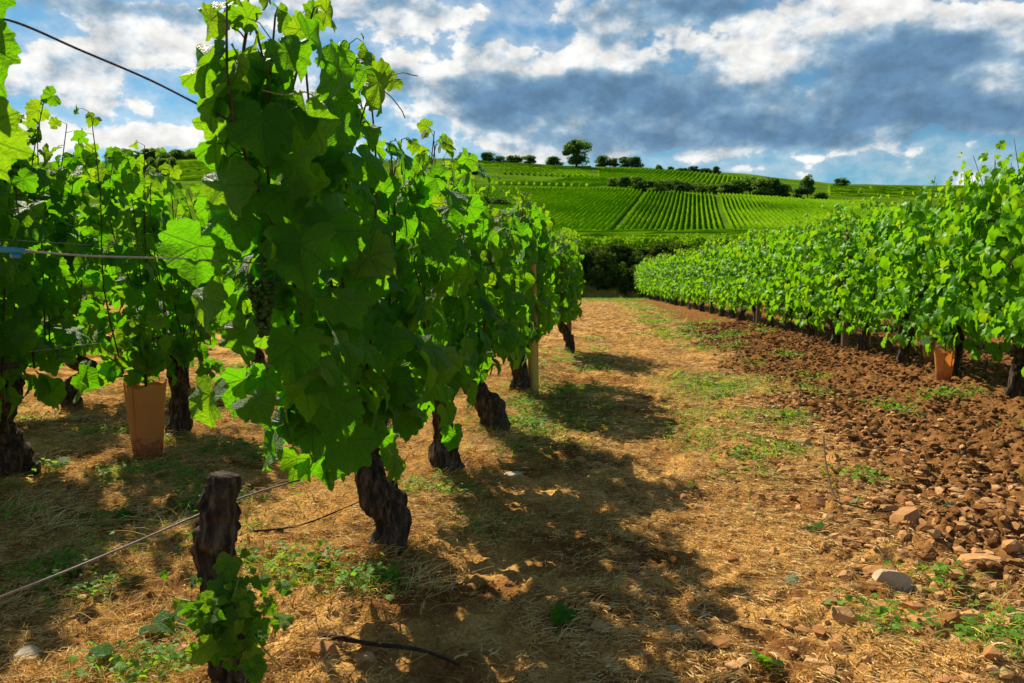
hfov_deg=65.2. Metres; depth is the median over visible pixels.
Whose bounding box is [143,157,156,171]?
tree
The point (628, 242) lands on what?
grapevine
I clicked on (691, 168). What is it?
shrub
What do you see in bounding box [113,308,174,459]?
vine tube
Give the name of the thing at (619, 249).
shrub
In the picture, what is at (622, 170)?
vine row
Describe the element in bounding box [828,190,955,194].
vine row
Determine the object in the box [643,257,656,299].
grapevine
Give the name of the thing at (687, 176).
vine row
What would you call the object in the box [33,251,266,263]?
tension wire
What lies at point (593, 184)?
vine row
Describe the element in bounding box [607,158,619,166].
tree
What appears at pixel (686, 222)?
vine row
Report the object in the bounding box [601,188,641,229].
vine row
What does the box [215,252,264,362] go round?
grapevine
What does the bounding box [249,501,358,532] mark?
twig
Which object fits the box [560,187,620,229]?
vine row
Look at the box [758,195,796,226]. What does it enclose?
vine row
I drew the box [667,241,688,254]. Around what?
shrub
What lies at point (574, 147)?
tree
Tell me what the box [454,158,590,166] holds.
vine row
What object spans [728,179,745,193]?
tree
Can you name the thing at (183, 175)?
vine row
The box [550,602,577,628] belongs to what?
fallen leaf
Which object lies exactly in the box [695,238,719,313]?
grapevine
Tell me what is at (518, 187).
vine row
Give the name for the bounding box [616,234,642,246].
grapevine
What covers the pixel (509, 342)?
grapevine
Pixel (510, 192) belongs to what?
vine row
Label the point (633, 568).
stone
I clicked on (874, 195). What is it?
vine row
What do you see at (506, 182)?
vine row
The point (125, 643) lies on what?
cut shoot
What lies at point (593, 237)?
grapevine
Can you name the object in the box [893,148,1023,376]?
grapevine
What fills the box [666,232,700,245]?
grapevine
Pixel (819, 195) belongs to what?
tree
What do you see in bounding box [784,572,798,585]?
fallen leaf
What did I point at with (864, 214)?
vine row
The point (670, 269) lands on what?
grapevine
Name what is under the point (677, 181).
tree
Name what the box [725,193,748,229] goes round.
vine row
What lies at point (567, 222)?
vine row
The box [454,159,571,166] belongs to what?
vine row
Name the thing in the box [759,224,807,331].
grapevine
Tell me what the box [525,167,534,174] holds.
vine row
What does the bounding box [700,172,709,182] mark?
vine row
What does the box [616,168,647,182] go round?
vine row
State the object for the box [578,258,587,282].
grapevine
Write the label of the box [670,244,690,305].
grapevine
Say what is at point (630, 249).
shrub
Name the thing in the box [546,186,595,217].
vine row
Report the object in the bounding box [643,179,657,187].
tree
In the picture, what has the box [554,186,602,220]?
vine row
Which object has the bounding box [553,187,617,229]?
vine row
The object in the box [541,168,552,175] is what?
vine row
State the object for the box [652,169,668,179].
vine row
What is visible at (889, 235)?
grapevine
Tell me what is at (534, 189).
vine row
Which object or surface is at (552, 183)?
vine row
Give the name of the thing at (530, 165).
vine row
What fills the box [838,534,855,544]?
stone
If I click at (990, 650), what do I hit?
gravel
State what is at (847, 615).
stone
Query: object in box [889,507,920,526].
stone
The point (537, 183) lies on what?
vine row
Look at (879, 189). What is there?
vine row
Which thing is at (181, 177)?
vine row
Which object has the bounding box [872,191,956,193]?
vine row
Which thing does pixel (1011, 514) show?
soil clods
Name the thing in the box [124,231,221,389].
grapevine
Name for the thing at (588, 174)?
vine row
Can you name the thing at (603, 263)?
shrub
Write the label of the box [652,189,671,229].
vine row
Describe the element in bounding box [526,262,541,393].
wooden post
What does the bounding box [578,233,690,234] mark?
vine row
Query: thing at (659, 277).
grapevine
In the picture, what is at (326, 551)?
fallen leaf
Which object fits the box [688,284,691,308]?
wooden post
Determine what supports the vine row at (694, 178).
on the ground
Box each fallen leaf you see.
[6,543,23,548]
[53,457,69,468]
[89,641,118,657]
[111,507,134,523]
[138,608,176,634]
[175,616,188,630]
[311,544,330,562]
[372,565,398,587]
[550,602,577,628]
[751,649,783,665]
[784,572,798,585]
[806,521,824,529]
[850,497,863,502]
[942,500,954,507]
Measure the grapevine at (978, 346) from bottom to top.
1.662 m
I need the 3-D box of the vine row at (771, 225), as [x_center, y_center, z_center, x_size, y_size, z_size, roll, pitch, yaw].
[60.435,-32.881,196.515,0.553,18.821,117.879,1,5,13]
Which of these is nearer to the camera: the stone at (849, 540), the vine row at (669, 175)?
the stone at (849, 540)
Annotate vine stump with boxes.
[158,470,294,682]
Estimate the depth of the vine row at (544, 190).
230.64 m
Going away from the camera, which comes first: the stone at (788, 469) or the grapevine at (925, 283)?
the stone at (788, 469)
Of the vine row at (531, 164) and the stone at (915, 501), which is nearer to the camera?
the stone at (915, 501)
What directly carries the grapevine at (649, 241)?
on the ground
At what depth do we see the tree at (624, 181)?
261.70 m
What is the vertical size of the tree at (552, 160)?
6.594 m
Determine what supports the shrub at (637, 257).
on the ground
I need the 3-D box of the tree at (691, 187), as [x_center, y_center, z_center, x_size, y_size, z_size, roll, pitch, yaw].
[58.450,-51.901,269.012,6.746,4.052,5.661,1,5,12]
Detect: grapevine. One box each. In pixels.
[0,0,31,180]
[0,86,106,478]
[0,158,66,420]
[0,208,85,421]
[17,189,142,411]
[49,105,244,441]
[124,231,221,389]
[158,0,474,557]
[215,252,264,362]
[378,118,506,477]
[457,174,536,433]
[499,187,560,393]
[544,227,585,353]
[565,234,592,248]
[585,237,620,246]
[586,236,616,246]
[611,237,647,249]
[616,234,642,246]
[633,261,643,297]
[636,259,647,298]
[638,257,650,298]
[641,235,674,248]
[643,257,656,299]
[645,256,657,299]
[647,256,661,300]
[652,250,668,301]
[655,254,670,302]
[660,254,679,303]
[664,248,680,305]
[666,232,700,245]
[666,238,702,249]
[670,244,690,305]
[675,250,698,307]
[681,249,700,309]
[688,245,707,311]
[693,235,728,249]
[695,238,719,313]
[701,236,730,316]
[713,238,747,318]
[721,232,754,240]
[721,236,751,320]
[721,237,753,245]
[735,222,768,324]
[747,218,787,326]
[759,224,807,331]
[776,211,842,336]
[796,192,876,347]
[824,186,900,351]
[851,259,891,326]
[854,173,964,363]
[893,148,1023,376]
[896,323,903,335]
[909,263,938,343]
[916,291,935,364]
[936,140,1023,397]
[950,235,1014,351]
[988,260,1014,341]
[1016,206,1023,346]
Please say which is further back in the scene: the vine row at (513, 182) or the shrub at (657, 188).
the vine row at (513, 182)
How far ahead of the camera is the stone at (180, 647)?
1.79 m
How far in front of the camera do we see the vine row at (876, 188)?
349.52 m
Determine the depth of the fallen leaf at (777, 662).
1.71 m
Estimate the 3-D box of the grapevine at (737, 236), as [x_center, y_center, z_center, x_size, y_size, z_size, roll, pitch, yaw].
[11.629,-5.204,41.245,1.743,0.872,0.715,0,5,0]
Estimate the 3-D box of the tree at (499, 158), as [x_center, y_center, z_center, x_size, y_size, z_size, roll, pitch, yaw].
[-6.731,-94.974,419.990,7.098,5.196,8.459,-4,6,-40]
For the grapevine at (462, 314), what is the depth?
3.14 m
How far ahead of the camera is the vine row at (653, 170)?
360.01 m
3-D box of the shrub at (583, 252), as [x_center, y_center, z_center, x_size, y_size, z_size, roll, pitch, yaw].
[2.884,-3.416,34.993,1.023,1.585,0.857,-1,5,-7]
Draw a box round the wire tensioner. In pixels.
[0,246,33,257]
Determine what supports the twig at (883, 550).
on the ground
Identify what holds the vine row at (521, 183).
on the ground
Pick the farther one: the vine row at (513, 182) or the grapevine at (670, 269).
the vine row at (513, 182)
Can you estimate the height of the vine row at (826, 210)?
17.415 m
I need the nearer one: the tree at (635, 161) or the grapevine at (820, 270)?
the grapevine at (820, 270)
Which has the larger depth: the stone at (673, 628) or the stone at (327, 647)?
the stone at (673, 628)
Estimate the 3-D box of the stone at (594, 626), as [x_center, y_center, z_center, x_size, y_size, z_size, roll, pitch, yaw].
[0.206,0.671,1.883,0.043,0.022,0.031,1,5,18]
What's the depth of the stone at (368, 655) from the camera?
1.72 m
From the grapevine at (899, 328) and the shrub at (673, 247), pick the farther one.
the shrub at (673, 247)
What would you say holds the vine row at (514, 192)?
on the ground
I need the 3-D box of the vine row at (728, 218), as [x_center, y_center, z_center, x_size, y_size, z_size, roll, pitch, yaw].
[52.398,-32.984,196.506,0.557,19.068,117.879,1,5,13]
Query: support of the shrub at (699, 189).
on the ground
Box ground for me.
[0,158,1023,682]
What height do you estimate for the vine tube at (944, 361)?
0.622 m
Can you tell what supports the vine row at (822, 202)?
on the ground
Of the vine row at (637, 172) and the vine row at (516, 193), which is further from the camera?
the vine row at (637, 172)
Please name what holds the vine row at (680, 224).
on the ground
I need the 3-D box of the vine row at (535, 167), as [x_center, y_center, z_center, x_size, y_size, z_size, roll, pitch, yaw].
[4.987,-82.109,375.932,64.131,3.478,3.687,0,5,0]
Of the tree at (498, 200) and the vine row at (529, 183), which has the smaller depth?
the tree at (498, 200)
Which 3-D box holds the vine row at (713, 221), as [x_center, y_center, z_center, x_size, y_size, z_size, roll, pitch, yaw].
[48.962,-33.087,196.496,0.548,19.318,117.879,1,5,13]
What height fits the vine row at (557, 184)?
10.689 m
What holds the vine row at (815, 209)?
on the ground
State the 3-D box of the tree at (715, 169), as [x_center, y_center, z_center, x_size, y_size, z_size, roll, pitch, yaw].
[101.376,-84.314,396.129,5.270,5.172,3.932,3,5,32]
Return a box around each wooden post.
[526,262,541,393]
[567,321,571,333]
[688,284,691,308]
[756,255,761,325]
[841,228,852,347]
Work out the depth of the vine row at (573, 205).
203.02 m
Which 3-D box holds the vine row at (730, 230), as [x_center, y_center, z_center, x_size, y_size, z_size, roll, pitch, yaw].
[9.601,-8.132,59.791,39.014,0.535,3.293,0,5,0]
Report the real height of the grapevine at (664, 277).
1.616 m
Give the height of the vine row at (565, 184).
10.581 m
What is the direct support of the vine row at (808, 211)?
on the ground
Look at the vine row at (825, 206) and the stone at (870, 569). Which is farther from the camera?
the vine row at (825, 206)
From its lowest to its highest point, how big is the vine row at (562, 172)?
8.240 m
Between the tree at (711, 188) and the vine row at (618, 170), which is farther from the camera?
the vine row at (618, 170)
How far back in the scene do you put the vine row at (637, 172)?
358.06 m
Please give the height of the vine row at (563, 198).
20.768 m
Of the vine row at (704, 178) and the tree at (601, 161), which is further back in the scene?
the tree at (601, 161)
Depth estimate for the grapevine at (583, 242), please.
38.92 m
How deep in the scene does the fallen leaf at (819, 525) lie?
2.65 m
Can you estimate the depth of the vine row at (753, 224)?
185.64 m
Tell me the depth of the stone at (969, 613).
1.94 m
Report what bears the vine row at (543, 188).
on the ground
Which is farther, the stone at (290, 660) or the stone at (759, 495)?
the stone at (759, 495)
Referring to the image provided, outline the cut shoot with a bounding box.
[58,616,176,668]
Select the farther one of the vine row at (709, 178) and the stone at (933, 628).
the vine row at (709, 178)
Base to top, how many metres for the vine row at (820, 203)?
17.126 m
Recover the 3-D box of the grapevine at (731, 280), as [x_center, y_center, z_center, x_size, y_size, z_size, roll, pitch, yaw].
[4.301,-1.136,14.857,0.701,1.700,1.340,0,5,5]
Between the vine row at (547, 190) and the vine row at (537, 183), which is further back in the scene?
the vine row at (537, 183)
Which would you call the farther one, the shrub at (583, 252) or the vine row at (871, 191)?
the vine row at (871, 191)
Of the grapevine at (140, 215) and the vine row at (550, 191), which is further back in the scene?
the vine row at (550, 191)
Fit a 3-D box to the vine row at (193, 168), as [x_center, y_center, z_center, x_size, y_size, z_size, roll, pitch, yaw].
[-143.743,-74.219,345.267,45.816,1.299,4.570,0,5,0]
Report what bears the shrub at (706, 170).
on the ground
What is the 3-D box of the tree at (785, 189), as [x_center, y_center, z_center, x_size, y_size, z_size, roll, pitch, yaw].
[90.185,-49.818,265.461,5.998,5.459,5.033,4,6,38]
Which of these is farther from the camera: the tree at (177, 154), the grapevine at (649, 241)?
the tree at (177, 154)
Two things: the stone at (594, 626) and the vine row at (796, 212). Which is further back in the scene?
the vine row at (796, 212)
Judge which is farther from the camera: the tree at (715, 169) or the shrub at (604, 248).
the tree at (715, 169)
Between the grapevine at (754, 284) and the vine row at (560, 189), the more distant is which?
the vine row at (560, 189)
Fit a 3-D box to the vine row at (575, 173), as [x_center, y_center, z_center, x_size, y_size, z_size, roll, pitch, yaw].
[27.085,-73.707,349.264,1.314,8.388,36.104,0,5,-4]
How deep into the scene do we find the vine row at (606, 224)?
181.18 m
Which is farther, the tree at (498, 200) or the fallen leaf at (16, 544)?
the tree at (498, 200)
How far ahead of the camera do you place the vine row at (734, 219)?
184.17 m
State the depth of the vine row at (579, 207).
193.76 m
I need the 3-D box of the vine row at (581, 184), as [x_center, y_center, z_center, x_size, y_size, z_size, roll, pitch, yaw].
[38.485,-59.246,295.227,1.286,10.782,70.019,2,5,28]
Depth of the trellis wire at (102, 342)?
3.65 m
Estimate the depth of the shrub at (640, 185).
249.12 m
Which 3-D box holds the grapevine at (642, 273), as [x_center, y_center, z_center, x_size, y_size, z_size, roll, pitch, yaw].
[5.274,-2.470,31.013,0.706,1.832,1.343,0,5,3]
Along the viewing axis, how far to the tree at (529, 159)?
418.23 m
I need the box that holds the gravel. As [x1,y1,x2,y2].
[2,358,1023,682]
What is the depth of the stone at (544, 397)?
5.38 m
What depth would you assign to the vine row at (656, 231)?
51.76 m
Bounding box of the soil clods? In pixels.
[673,320,1023,602]
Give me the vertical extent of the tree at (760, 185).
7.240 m
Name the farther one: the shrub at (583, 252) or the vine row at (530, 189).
the vine row at (530, 189)
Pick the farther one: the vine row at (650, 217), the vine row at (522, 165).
the vine row at (522, 165)
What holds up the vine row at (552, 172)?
on the ground
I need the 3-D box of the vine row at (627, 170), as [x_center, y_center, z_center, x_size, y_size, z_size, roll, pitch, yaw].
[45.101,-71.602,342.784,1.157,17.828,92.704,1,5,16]
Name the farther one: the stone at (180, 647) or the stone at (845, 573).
the stone at (845, 573)
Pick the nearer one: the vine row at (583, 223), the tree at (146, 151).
the vine row at (583, 223)
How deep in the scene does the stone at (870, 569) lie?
2.25 m
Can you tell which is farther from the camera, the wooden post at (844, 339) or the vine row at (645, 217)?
the vine row at (645, 217)
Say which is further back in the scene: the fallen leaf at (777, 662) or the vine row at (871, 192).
the vine row at (871, 192)
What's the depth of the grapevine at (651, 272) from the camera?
27.80 m
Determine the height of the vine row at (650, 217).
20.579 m
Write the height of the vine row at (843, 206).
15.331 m
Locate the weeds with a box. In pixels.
[0,290,1023,682]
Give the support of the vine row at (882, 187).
on the ground
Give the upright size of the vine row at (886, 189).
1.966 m
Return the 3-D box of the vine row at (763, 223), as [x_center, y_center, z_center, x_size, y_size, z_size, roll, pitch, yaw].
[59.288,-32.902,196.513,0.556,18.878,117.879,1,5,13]
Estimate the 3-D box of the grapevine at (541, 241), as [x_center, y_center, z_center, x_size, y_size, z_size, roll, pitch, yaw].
[0.117,-0.364,6.021,0.442,1.507,2.087,1,5,8]
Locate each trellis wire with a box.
[0,239,147,248]
[30,328,220,351]
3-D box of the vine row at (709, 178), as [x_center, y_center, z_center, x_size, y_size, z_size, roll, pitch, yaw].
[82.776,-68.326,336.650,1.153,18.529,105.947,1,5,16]
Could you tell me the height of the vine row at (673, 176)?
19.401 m
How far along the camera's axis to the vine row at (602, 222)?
182.34 m
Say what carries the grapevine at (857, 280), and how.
on the ground
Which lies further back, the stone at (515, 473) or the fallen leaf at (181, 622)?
the stone at (515, 473)
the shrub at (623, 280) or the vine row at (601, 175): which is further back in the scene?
the vine row at (601, 175)
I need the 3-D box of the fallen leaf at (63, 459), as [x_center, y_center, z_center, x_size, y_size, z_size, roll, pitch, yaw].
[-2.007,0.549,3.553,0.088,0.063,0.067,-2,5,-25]
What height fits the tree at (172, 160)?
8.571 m
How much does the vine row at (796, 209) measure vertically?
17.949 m
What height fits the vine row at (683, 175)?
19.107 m
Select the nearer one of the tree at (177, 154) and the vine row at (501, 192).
the vine row at (501, 192)
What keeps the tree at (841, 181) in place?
on the ground
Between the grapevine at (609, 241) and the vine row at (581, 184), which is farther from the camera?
the vine row at (581, 184)
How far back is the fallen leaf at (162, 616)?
1.91 m
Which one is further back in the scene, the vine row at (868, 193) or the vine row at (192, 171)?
the vine row at (192, 171)
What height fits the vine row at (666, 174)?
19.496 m
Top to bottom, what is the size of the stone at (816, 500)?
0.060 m
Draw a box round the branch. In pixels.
[318,631,459,665]
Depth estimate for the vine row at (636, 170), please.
359.59 m
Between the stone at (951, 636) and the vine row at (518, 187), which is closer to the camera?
the stone at (951, 636)
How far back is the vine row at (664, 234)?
44.35 m
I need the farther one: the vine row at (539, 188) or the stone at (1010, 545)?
the vine row at (539, 188)
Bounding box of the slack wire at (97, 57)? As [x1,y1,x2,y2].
[2,18,231,121]
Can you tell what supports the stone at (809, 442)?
on the ground
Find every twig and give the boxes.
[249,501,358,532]
[823,436,908,546]
[866,542,895,569]
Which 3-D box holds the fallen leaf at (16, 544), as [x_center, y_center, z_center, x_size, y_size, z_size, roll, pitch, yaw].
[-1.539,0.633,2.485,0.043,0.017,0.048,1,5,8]
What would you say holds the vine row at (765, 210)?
on the ground
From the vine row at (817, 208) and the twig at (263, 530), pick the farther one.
the vine row at (817, 208)
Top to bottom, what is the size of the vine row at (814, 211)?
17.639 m
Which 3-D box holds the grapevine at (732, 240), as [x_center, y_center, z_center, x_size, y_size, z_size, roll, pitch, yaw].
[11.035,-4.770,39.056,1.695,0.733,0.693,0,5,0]
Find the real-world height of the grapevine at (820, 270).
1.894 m
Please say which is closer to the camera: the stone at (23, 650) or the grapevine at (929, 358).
the stone at (23, 650)
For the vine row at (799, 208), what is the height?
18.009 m
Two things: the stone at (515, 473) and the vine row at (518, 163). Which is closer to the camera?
the stone at (515, 473)
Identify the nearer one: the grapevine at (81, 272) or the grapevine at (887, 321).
the grapevine at (81, 272)
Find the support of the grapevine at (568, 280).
on the ground
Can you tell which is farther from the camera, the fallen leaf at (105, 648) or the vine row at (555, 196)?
the vine row at (555, 196)
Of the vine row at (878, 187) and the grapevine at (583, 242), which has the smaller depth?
the grapevine at (583, 242)
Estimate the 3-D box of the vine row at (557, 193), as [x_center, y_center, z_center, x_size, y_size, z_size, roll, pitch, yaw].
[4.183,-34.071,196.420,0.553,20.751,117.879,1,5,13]
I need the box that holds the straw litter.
[0,298,1023,682]
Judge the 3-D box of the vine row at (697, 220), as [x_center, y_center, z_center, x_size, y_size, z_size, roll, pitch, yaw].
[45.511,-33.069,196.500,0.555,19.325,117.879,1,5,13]
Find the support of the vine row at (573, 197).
on the ground
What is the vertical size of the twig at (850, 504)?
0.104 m
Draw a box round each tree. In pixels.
[140,148,153,160]
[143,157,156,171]
[148,147,156,158]
[153,158,171,172]
[166,149,185,159]
[167,157,176,167]
[181,148,195,158]
[480,152,495,160]
[490,196,508,204]
[493,155,504,161]
[504,155,523,162]
[521,155,536,163]
[545,156,563,165]
[562,139,591,166]
[594,155,610,166]
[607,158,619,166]
[607,177,618,185]
[614,176,634,186]
[618,156,632,166]
[629,156,644,166]
[631,176,642,185]
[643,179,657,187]
[657,180,670,187]
[669,179,680,185]
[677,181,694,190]
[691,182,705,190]
[705,184,718,193]
[712,166,721,173]
[717,182,733,193]
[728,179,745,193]
[740,176,756,193]
[750,177,774,195]
[764,177,783,195]
[775,183,791,196]
[791,187,803,197]
[798,174,814,197]
[811,192,829,199]
[832,177,850,185]
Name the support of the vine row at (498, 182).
on the ground
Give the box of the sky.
[4,0,1023,185]
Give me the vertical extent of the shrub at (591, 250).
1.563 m
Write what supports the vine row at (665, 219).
on the ground
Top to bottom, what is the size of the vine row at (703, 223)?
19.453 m
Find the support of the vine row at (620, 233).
on the ground
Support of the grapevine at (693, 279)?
on the ground
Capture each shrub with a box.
[578,246,589,270]
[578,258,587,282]
[584,245,608,274]
[586,250,618,290]
[599,246,609,252]
[608,243,628,267]
[609,261,632,294]
[621,245,641,256]
[627,251,651,269]
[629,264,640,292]
[632,181,647,190]
[638,247,652,256]
[649,183,666,192]
[649,241,675,256]
[665,182,675,190]
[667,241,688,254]
[673,184,688,192]
[682,166,701,171]
[695,186,708,194]
[699,168,712,172]
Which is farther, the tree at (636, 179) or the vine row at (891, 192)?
the vine row at (891, 192)
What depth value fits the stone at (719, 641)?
1.80 m
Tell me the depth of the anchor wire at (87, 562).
1.53 m
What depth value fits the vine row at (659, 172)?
353.12 m
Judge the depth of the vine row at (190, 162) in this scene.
392.30 m
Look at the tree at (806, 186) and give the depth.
265.40 m
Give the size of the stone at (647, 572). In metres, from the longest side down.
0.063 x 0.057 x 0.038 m
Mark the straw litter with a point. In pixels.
(360, 538)
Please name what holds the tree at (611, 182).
on the ground
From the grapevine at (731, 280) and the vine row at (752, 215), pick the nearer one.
the grapevine at (731, 280)
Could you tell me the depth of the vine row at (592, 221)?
184.53 m
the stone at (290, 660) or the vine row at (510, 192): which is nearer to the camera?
the stone at (290, 660)
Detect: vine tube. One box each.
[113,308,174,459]
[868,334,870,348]
[919,309,965,381]
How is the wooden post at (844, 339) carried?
on the ground
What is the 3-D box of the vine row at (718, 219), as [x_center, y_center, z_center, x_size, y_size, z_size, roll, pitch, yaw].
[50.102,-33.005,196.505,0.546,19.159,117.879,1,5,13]
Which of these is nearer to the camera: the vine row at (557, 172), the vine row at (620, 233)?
the vine row at (620, 233)
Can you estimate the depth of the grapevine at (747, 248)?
13.86 m
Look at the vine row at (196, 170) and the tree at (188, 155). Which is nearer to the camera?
the vine row at (196, 170)
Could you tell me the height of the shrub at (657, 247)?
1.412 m
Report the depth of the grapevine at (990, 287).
8.35 m
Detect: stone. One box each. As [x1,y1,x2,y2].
[13,645,42,660]
[176,642,197,657]
[278,651,298,666]
[310,641,339,657]
[354,651,377,663]
[504,471,523,477]
[537,393,548,399]
[573,456,585,462]
[590,621,608,631]
[626,566,639,572]
[630,649,653,660]
[637,568,656,577]
[659,625,684,632]
[710,635,730,648]
[752,493,765,500]
[777,467,793,474]
[790,438,811,445]
[810,495,825,508]
[830,606,858,624]
[837,570,850,581]
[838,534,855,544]
[858,565,887,579]
[872,569,913,594]
[880,504,900,514]
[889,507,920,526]
[895,495,906,503]
[900,616,935,629]
[903,499,925,506]
[925,625,949,640]
[936,611,963,631]
[946,634,977,647]
[947,569,963,578]
[957,553,1002,563]
[960,609,984,625]
[1001,539,1020,552]
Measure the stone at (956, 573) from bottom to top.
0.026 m
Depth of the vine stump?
1.53 m
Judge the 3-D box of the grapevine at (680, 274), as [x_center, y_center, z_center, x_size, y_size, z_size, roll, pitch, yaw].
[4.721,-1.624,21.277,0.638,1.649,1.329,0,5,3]
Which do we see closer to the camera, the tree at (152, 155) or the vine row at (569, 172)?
the vine row at (569, 172)
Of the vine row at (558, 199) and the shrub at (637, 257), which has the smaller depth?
the shrub at (637, 257)
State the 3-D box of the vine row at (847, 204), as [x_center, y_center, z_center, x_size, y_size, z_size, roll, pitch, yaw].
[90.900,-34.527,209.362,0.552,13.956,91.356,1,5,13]
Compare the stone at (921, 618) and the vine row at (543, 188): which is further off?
the vine row at (543, 188)
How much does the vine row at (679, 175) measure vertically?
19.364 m
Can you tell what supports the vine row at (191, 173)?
on the ground
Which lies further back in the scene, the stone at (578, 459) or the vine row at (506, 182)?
the vine row at (506, 182)
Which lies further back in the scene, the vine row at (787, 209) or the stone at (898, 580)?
the vine row at (787, 209)
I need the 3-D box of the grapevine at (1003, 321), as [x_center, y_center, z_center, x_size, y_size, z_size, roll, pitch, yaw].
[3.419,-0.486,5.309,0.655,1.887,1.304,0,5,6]
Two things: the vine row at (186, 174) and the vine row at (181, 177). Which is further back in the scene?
the vine row at (186, 174)
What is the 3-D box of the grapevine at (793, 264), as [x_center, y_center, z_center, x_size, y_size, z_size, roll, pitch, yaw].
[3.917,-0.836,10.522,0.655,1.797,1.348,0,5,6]
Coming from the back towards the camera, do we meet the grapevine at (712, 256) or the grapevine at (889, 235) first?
the grapevine at (712, 256)
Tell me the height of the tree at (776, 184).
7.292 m
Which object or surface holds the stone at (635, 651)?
on the ground
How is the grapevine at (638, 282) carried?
on the ground
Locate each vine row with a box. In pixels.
[127,169,212,171]
[132,170,214,173]
[132,172,211,174]
[133,173,208,175]
[133,174,206,177]
[133,176,203,178]
[154,178,201,179]
[176,161,203,162]
[181,168,208,169]
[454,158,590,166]
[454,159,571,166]
[454,160,583,167]
[455,158,559,165]
[457,160,590,167]
[457,161,590,168]
[477,163,579,168]
[481,164,590,169]
[486,186,511,196]
[488,186,515,196]
[488,187,529,203]
[488,187,533,204]
[489,186,519,197]
[489,186,522,199]
[489,187,537,206]
[490,187,526,200]
[490,187,548,212]
[491,187,551,213]
[493,187,540,206]
[493,187,544,207]
[493,187,573,227]
[493,187,580,228]
[495,176,579,184]
[497,187,577,226]
[503,176,585,184]
[505,187,555,209]
[510,176,591,184]
[512,187,558,207]
[518,176,597,184]
[524,187,562,206]
[524,187,566,208]
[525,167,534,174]
[525,176,603,184]
[530,167,540,175]
[533,177,607,184]
[535,168,546,175]
[535,187,569,206]
[539,186,584,214]
[539,187,587,216]
[540,177,612,184]
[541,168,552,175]
[545,187,591,216]
[546,168,557,175]
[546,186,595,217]
[548,178,607,185]
[548,232,782,234]
[548,233,768,235]
[551,168,563,175]
[552,186,598,218]
[552,187,613,229]
[553,187,609,228]
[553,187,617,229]
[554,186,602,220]
[554,230,753,232]
[554,230,837,231]
[554,235,766,244]
[555,178,620,185]
[555,187,606,224]
[555,229,696,230]
[556,168,569,176]
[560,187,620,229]
[562,169,575,176]
[562,178,630,185]
[567,169,581,175]
[570,182,589,185]
[571,187,624,229]
[572,169,587,176]
[573,187,627,229]
[577,169,592,176]
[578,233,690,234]
[579,177,646,185]
[580,186,631,229]
[583,229,807,231]
[585,177,652,185]
[588,188,634,229]
[593,189,638,229]
[598,167,615,174]
[598,168,619,176]
[599,167,623,177]
[599,168,627,178]
[601,168,631,179]
[601,168,635,181]
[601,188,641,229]
[606,168,639,181]
[615,188,649,229]
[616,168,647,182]
[619,188,652,229]
[626,190,655,229]
[627,168,643,176]
[633,191,659,229]
[634,168,652,177]
[639,191,663,229]
[641,169,660,180]
[641,169,664,181]
[642,168,656,176]
[646,189,667,229]
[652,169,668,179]
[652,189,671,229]
[654,169,672,181]
[658,190,675,229]
[661,170,676,179]
[665,190,678,229]
[666,170,680,180]
[671,170,684,179]
[671,191,682,229]
[678,170,689,179]
[678,191,686,229]
[681,170,692,181]
[684,191,689,229]
[685,171,697,181]
[689,172,700,184]
[691,172,705,184]
[691,191,693,229]
[696,192,698,228]
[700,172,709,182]
[700,192,704,228]
[703,192,710,228]
[704,173,713,184]
[707,192,716,228]
[709,173,717,184]
[711,192,722,228]
[718,193,738,229]
[722,193,744,229]
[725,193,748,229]
[729,193,757,229]
[732,193,763,228]
[736,193,770,229]
[740,193,776,229]
[744,194,777,228]
[747,194,783,228]
[751,194,787,228]
[755,195,793,227]
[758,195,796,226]
[762,195,807,228]
[765,195,807,227]
[769,195,816,227]
[772,196,818,226]
[776,196,819,224]
[780,196,820,220]
[784,197,837,226]
[787,197,838,224]
[791,197,843,223]
[795,197,829,216]
[798,197,842,217]
[805,198,863,221]
[809,198,900,228]
[813,198,869,220]
[816,198,870,219]
[819,199,898,226]
[823,199,901,224]
[827,190,954,195]
[827,193,915,196]
[827,199,887,218]
[828,186,948,187]
[828,187,957,188]
[828,188,937,190]
[828,188,945,189]
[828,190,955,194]
[828,191,954,196]
[829,185,957,187]
[829,194,938,197]
[830,199,903,224]
[839,189,943,191]
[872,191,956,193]
[880,190,937,191]
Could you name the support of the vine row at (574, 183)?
on the ground
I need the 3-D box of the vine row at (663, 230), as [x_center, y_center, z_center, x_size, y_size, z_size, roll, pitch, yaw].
[10.401,-8.795,64.681,42.254,0.516,3.370,0,5,0]
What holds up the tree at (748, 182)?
on the ground
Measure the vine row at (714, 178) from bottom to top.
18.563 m
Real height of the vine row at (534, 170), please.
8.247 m
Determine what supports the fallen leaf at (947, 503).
on the ground
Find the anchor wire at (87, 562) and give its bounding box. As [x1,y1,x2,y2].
[0,479,300,597]
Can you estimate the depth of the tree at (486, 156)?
418.37 m
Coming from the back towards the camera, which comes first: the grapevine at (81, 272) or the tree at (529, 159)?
the tree at (529, 159)
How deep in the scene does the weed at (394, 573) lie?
2.09 m
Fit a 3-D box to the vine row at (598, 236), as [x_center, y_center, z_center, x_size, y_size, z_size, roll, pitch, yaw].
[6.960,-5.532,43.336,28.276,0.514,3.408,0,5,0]

